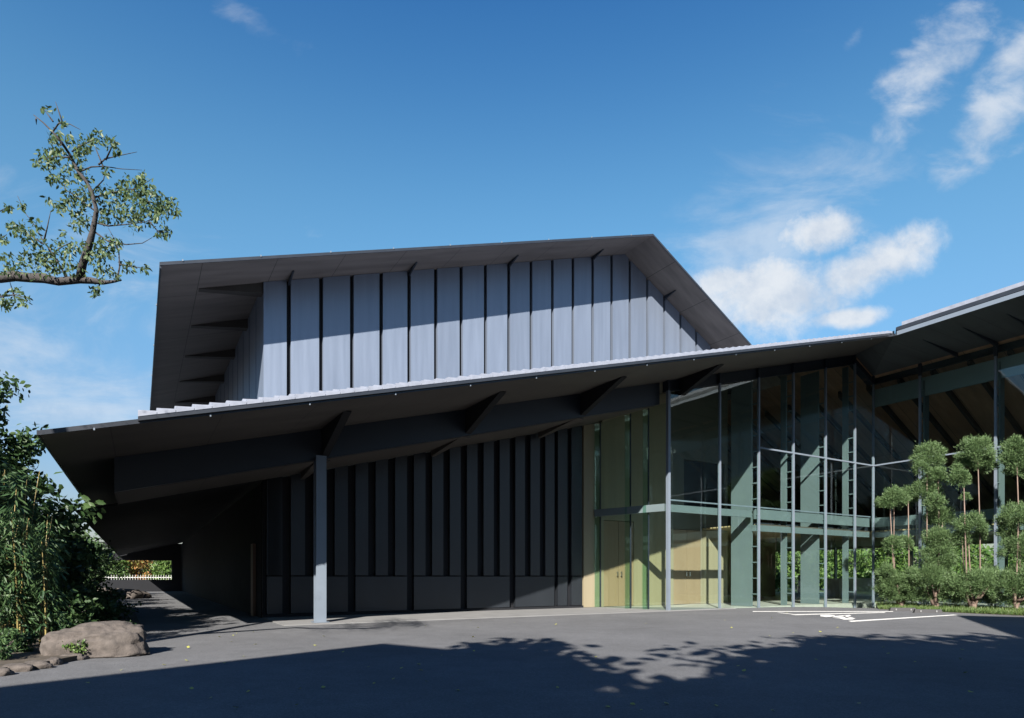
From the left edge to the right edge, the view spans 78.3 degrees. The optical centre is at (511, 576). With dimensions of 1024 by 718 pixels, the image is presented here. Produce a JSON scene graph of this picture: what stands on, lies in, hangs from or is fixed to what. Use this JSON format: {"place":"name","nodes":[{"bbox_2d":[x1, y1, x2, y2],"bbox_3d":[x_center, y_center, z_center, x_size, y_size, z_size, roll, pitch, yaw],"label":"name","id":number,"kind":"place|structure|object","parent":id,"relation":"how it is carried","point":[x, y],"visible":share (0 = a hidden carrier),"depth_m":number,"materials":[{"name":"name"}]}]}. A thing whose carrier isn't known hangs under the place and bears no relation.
{"place":"outdoors","nodes":[
{"label":"outdoors","id":0,"kind":"place"},
{"bbox_2d":[262,607,735,625],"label":"pavement","id":1,"kind":"structure","parent":0,"point":[338,619],"depth_m":19.25,"materials":[{"name":"concrete"}]},
{"bbox_2d":[0,591,1023,717],"bbox_3d":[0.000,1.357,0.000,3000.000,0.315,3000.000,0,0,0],"label":"ground","id":2,"kind":"structure","parent":0,"point":[649,663],"depth_m":8.21,"materials":[{"name":"grey asphalt"}]},
{"bbox_2d":[0,667,14,676],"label":"kerb stone","id":3,"kind":"object","parent":2,"relation":"on","point":[4,671],"visible":1,"depth_m":7.61,"materials":[{"name":"stone"}]},
{"bbox_2d":[2,663,33,671],"bbox_3d":[-6.287,1.154,7.978,0.386,0.106,0.241,0,0,-20],"label":"kerb stone","id":4,"kind":"object","parent":2,"relation":"on","point":[20,667],"visible":0.76,"depth_m":7.92,"materials":[{"name":"stone"}]},
{"bbox_2d":[25,660,54,669],"bbox_3d":[-6.201,1.151,8.230,0.380,0.112,0.260,0,0,-20],"label":"kerb stone","id":5,"kind":"object","parent":2,"relation":"on","point":[39,664],"visible":0.66,"depth_m":8.17,"materials":[{"name":"stone"}]},
{"bbox_2d":[44,657,62,665],"bbox_3d":[-6.256,1.154,8.555,0.231,0.104,0.263,0,0,-20],"label":"kerb stone","id":6,"kind":"object","parent":2,"relation":"on","point":[55,661],"visible":0.63,"depth_m":8.50,"materials":[{"name":"stone"}]},
{"bbox_2d":[0,606,139,667],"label":"soil bed","id":7,"kind":"object","parent":2,"relation":"on","point":[25,656],"visible":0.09,"depth_m":8.96,"materials":[{"name":"brown soil"}]},
{"bbox_2d":[0,635,16,659],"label":"shrub","id":8,"kind":"object","parent":7,"relation":"on","point":[5,653],"visible":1,"depth_m":8.50,"materials":[{"name":"green plant"}]},
{"bbox_2d":[0,627,39,652],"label":"shrub","id":9,"kind":"object","parent":7,"relation":"on","point":[20,642],"visible":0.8,"depth_m":9.38,"materials":[{"name":"green plant"}]},
{"bbox_2d":[0,371,48,476],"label":"evergreen tree","id":10,"kind":"object","parent":7,"relation":"on","point":[26,443],"visible":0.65,"depth_m":12.99,"materials":[{"name":"green plant"}]},
{"bbox_2d":[0,464,49,631],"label":"bamboo clump","id":11,"kind":"object","parent":7,"relation":"on","point":[7,477],"visible":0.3,"depth_m":10.94,"materials":[{"name":"green plant"}]},
{"bbox_2d":[0,479,52,648],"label":"bamboo clump","id":12,"kind":"object","parent":7,"relation":"on","point":[8,546],"visible":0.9,"depth_m":9.68,"materials":[{"name":"green plant"}]},
{"bbox_2d":[0,432,56,502],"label":"evergreen tree","id":13,"kind":"object","parent":7,"relation":"on","point":[22,458],"visible":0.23,"depth_m":13.03,"materials":[{"name":"green plant"}]},
{"bbox_2d":[5,496,66,627],"bbox_3d":[-9.297,-0.214,12.065,1.351,2.728,1.310,0,0,42],"label":"bamboo clump","id":14,"kind":"object","parent":7,"relation":"on","point":[45,520],"visible":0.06,"depth_m":12.13,"materials":[{"name":"green plant"}]},
{"bbox_2d":[0,515,73,644],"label":"bamboo clump","id":15,"kind":"object","parent":7,"relation":"on","point":[51,587],"visible":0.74,"depth_m":10.10,"materials":[{"name":"green plant"}]},
{"bbox_2d":[37,513,68,587],"bbox_3d":[-12.187,-0.119,15.623,2.020,3.026,2.161,0,0,-36],"label":"evergreen shrub","id":16,"kind":"object","parent":7,"relation":"on","point":[60,575],"depth_m":15.94,"materials":[{"name":"green plant"}]},
{"bbox_2d":[6,588,103,638],"bbox_3d":[-8.742,0.814,11.977,1.750,1.223,1.669,0,0,-15],"label":"evergreen shrub","id":17,"kind":"object","parent":7,"relation":"on","point":[80,614],"visible":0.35,"depth_m":11.83,"materials":[{"name":"green plant"}]},
{"bbox_2d":[0,453,114,590],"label":"evergreen tree","id":18,"kind":"object","parent":7,"relation":"on","point":[75,522],"visible":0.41,"depth_m":12.58,"materials":[{"name":"green plant"}]},
{"bbox_2d":[20,459,94,588],"bbox_3d":[-12.943,-0.954,15.822,4.078,4.528,3.883,0,0,-25],"label":"evergreen tree","id":19,"kind":"object","parent":7,"relation":"on","point":[84,536],"visible":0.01,"depth_m":16.43,"materials":[{"name":"green plant"}]},
{"bbox_2d":[59,531,88,590],"bbox_3d":[-13.997,-0.119,18.706,2.399,3.040,2.451,0,0,-36],"label":"evergreen shrub","id":20,"kind":"object","parent":7,"relation":"on","point":[71,576],"visible":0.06,"depth_m":19.06,"materials":[{"name":"green plant"}]},
{"bbox_2d":[62,639,87,653],"bbox_3d":[-6.353,1.042,9.131,0.483,0.290,0.314,0,0,0],"label":"shrub","id":21,"kind":"object","parent":7,"relation":"on","point":[77,650],"visible":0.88,"depth_m":9.08,"materials":[{"name":"green plant"}]},
{"bbox_2d":[58,533,102,588],"bbox_3d":[-15.054,-0.360,19.593,4.011,3.346,3.578,0,0,-35],"label":"evergreen tree","id":22,"kind":"object","parent":7,"relation":"on","point":[84,578],"visible":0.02,"depth_m":20.68,"materials":[{"name":"green plant"}]},
{"bbox_2d":[73,529,108,583],"bbox_3d":[-17.718,-0.510,23.759,3.794,3.651,4.330,0,0,-15],"label":"evergreen tree","id":23,"kind":"object","parent":7,"relation":"on","point":[99,561],"depth_m":24.32,"materials":[{"name":"green plant"}]},
{"bbox_2d":[58,580,125,621],"bbox_3d":[-10.022,0.757,14.032,2.027,1.347,2.070,0,0,20],"label":"evergreen shrub","id":24,"kind":"object","parent":7,"relation":"on","point":[107,609],"visible":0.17,"depth_m":14.23,"materials":[{"name":"green plant"}]},
{"bbox_2d":[39,621,151,657],"bbox_3d":[-6.318,0.953,9.560,1.445,0.530,0.907,-3,1,-24],"label":"boulder","id":25,"kind":"object","parent":7,"relation":"on","point":[110,639],"visible":0.83,"depth_m":9.28,"materials":[{"name":"stone"}]},
{"bbox_2d":[59,577,141,619],"bbox_3d":[-11.068,0.751,16.510,2.122,1.471,2.331,0,0,0],"label":"evergreen shrub","id":26,"kind":"object","parent":7,"relation":"on","point":[115,595],"visible":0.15,"depth_m":16.80,"materials":[{"name":"green plant"}]},
{"bbox_2d":[60,653,89,660],"bbox_3d":[-6.330,1.156,9.044,0.401,0.103,0.245,0,0,-20],"label":"kerb stone","id":27,"kind":"object","parent":2,"relation":"on","point":[80,656],"visible":0.6,"depth_m":9.01,"materials":[{"name":"stone"}]},
{"bbox_2d":[0,104,181,312],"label":"cherry tree","id":28,"kind":"object","parent":2,"relation":"on","point":[80,267],"visible":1,"depth_m":7.11,"materials":[{"name":"green plant"}]},
{"bbox_2d":[82,552,107,588],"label":"evergreen tree","id":29,"kind":"object","parent":2,"relation":"on","point":[97,576],"visible":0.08,"depth_m":32.12,"materials":[{"name":"green plant"}]},
{"bbox_2d":[80,531,113,583],"bbox_3d":[-19.957,-0.630,27.630,3.916,3.876,4.594,0,0,0],"label":"evergreen tree","id":30,"kind":"object","parent":2,"relation":"on","point":[101,562],"visible":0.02,"depth_m":28.47,"materials":[{"name":"green plant"}]},
{"bbox_2d":[80,538,115,584],"bbox_3d":[-24.789,-0.401,35.522,3.666,3.620,3.962,0,0,-19],"label":"evergreen tree","id":31,"kind":"object","parent":2,"relation":"on","point":[103,563],"depth_m":36.45,"materials":[{"name":"green plant"}]},
{"bbox_2d":[92,540,129,583],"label":"evergreen tree","id":32,"kind":"object","parent":2,"relation":"on","point":[112,557],"visible":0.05,"depth_m":40.61,"materials":[{"name":"green plant"}]},
{"bbox_2d":[106,560,130,579],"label":"maple tree","id":33,"kind":"object","parent":2,"relation":"on","point":[117,573],"visible":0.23,"depth_m":59.95,"materials":[{"name":"green plant"}]},
{"bbox_2d":[116,588,143,598],"bbox_3d":[-21.068,0.936,34.162,1.856,0.635,1.087,0,0,0],"label":"rock","id":34,"kind":"object","parent":2,"relation":"on","point":[134,594],"visible":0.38,"depth_m":33.87,"materials":[{"name":"stone"}]},
{"bbox_2d":[107,575,171,579],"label":"garden fence","id":35,"kind":"object","parent":2,"relation":"on","point":[140,577],"visible":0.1,"depth_m":56.27,"materials":[{"name":"white paint"}]},
{"bbox_2d":[123,560,157,579],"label":"maple tree","id":36,"kind":"object","parent":2,"relation":"on","point":[135,570],"visible":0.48,"depth_m":61.54,"materials":[{"name":"orange plant"}]},
{"bbox_2d":[141,591,151,597],"bbox_3d":[-20.953,0.998,35.363,1.120,0.412,0.873,0,0,0],"label":"rock","id":37,"kind":"object","parent":2,"relation":"on","point":[147,595],"visible":0.31,"depth_m":35.34,"materials":[{"name":"stone"}]},
{"bbox_2d":[149,561,171,579],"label":"maple tree","id":38,"kind":"object","parent":2,"relation":"on","point":[165,569],"visible":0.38,"depth_m":61.95,"materials":[{"name":"green plant"}]},
{"bbox_2d":[37,234,1023,622],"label":"museum building","id":39,"kind":"structure","parent":2,"relation":"on","point":[631,420],"depth_m":22.29,"materials":[{"name":"metal"}]},
{"bbox_2d":[251,544,255,615],"bbox_3d":[-7.893,0.100,19.178,0.090,2.200,0.400,0,0,-31],"label":"passage door","id":40,"kind":"structure","parent":39,"relation":"in","point":[253,546],"depth_m":19.02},
{"bbox_2d":[604,521,617,605],"bbox_3d":[3.883,-0.510,24.605,0.750,3.340,0.162,0,0,-31],"label":"door","id":41,"kind":"structure","parent":39,"relation":"in","point":[610,527],"depth_m":24.63,"materials":[{"name":"beige wood"}]},
{"bbox_2d":[618,521,632,605],"bbox_3d":[4.544,-0.510,24.996,0.750,3.340,0.162,0,0,-31],"label":"door","id":42,"kind":"structure","parent":39,"relation":"in","point":[623,527],"depth_m":24.98,"materials":[{"name":"beige wood"}]},
{"bbox_2d":[674,529,686,603],"bbox_3d":[7.102,-0.410,26.516,0.800,3.140,0.162,0,0,-31],"label":"door","id":43,"kind":"structure","parent":39,"relation":"in","point":[680,536],"depth_m":26.55,"materials":[{"name":"beige wood"}]},
{"bbox_2d":[687,530,700,603],"bbox_3d":[7.811,-0.410,26.937,0.810,3.140,0.162,0,0,-31],"label":"door","id":44,"kind":"structure","parent":39,"relation":"in","point":[693,537],"depth_m":26.94,"materials":[{"name":"beige wood"}]},
{"bbox_2d":[106,544,1012,591],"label":"wood","id":45,"kind":"object","parent":2,"relation":"on","point":[986,553],"depth_m":58.12,"materials":[{"name":"green plant"}]},
{"bbox_2d":[820,615,854,619],"bbox_3d":[9.650,1.195,18.655,0.884,0.001,2.560,0,0,23],"label":"wheelchair mark","id":46,"kind":"object","parent":2,"relation":"on","point":[844,618],"visible":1,"depth_m":18.82,"materials":[{"name":"white paint"}]},
{"bbox_2d":[753,611,950,621],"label":"parking lines","id":47,"kind":"object","parent":2,"relation":"on","point":[849,613],"visible":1,"depth_m":20.35,"materials":[{"name":"white paint"}]},
{"bbox_2d":[889,607,915,610],"bbox_3d":[13.569,1.140,21.827,0.840,0.120,0.186,0,0,14],"label":"wheel stop","id":48,"kind":"object","parent":2,"relation":"on","point":[901,609],"visible":0.88,"depth_m":21.77,"materials":[{"name":"concrete"}]},
{"bbox_2d":[912,609,942,612],"bbox_3d":[13.736,1.140,20.766,0.840,0.120,0.186,0,0,14],"label":"wheel stop","id":49,"kind":"object","parent":2,"relation":"on","point":[927,610],"visible":1,"depth_m":20.71,"materials":[{"name":"concrete"}]},
{"bbox_2d":[875,601,1023,615],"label":"grass","id":50,"kind":"structure","parent":2,"relation":"on","point":[984,609],"depth_m":21.82,"materials":[{"name":"green plant"}]},
{"bbox_2d":[871,484,927,605],"bbox_3d":[14.968,-1.127,24.250,2.112,5.091,1.645,0,0,0],"label":"pruned cedar","id":51,"kind":"object","parent":50,"relation":"on","point":[898,588],"visible":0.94,"depth_m":24.08,"materials":[{"name":"green plant"}]},
{"bbox_2d":[904,439,962,607],"bbox_3d":[15.959,-1.955,23.744,2.100,6.747,2.204,0,0,26],"label":"pruned cedar","id":52,"kind":"object","parent":50,"relation":"on","point":[938,551],"visible":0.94,"depth_m":23.62,"materials":[{"name":"green plant"}]},
{"bbox_2d":[945,432,1002,608],"bbox_3d":[16.856,-1.886,22.843,2.119,6.696,1.649,0,0,0],"label":"pruned cedar","id":53,"kind":"object","parent":50,"relation":"on","point":[973,594],"visible":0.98,"depth_m":22.82,"materials":[{"name":"green plant"}]},
{"bbox_2d":[987,433,1023,608],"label":"pruned cedar","id":54,"kind":"object","parent":50,"relation":"on","point":[1011,579],"visible":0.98,"depth_m":22.14,"materials":[{"name":"green plant"}]},
{"bbox_2d":[0,0,1023,569],"label":"sky","id":55,"kind":"structure","parent":0,"point":[817,168],"materials":[{"name":"blue"}]},
{"bbox_2d":[795,569,800,599],"bbox_3d":[14.861,0.386,32.233,0.600,1.580,0.500,0,0,-31],"label":"stone statue","id":56,"kind":"object","parent":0,"point":[798,596],"visible":0.37,"depth_m":32.11,"materials":[{"name":"stone"}]},
{"bbox_2d":[775,585,1011,595],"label":"lawn","id":57,"kind":"structure","parent":0,"point":[790,590],"depth_m":66.88,"materials":[{"name":"green plant"}]},
{"bbox_2d":[775,551,800,591],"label":"garden tree","id":58,"kind":"object","parent":57,"relation":"on","point":[789,566],"visible":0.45,"depth_m":51.12,"materials":[{"name":"green plant"}]},
{"bbox_2d":[776,550,823,590],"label":"garden tree","id":59,"kind":"object","parent":57,"relation":"on","point":[820,569],"visible":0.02,"depth_m":56.95,"materials":[{"name":"green plant"}]},
{"bbox_2d":[819,548,871,587],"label":"garden tree","id":60,"kind":"object","parent":57,"relation":"on","point":[860,565],"visible":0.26,"depth_m":50.65,"materials":[{"name":"green plant"}]},
{"bbox_2d":[856,546,922,577],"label":"garden tree","id":61,"kind":"object","parent":57,"relation":"on","point":[881,557],"visible":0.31,"depth_m":45.26,"materials":[{"name":"green plant"}]},
{"bbox_2d":[917,544,986,586],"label":"garden tree","id":62,"kind":"object","parent":57,"relation":"on","point":[958,568],"visible":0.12,"depth_m":47.08,"materials":[{"name":"green plant"}]},
{"bbox_2d":[1008,550,1023,567],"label":"garden tree","id":63,"kind":"object","parent":57,"relation":"on","point":[1022,561],"visible":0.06,"depth_m":40.52,"materials":[{"name":"green plant"}]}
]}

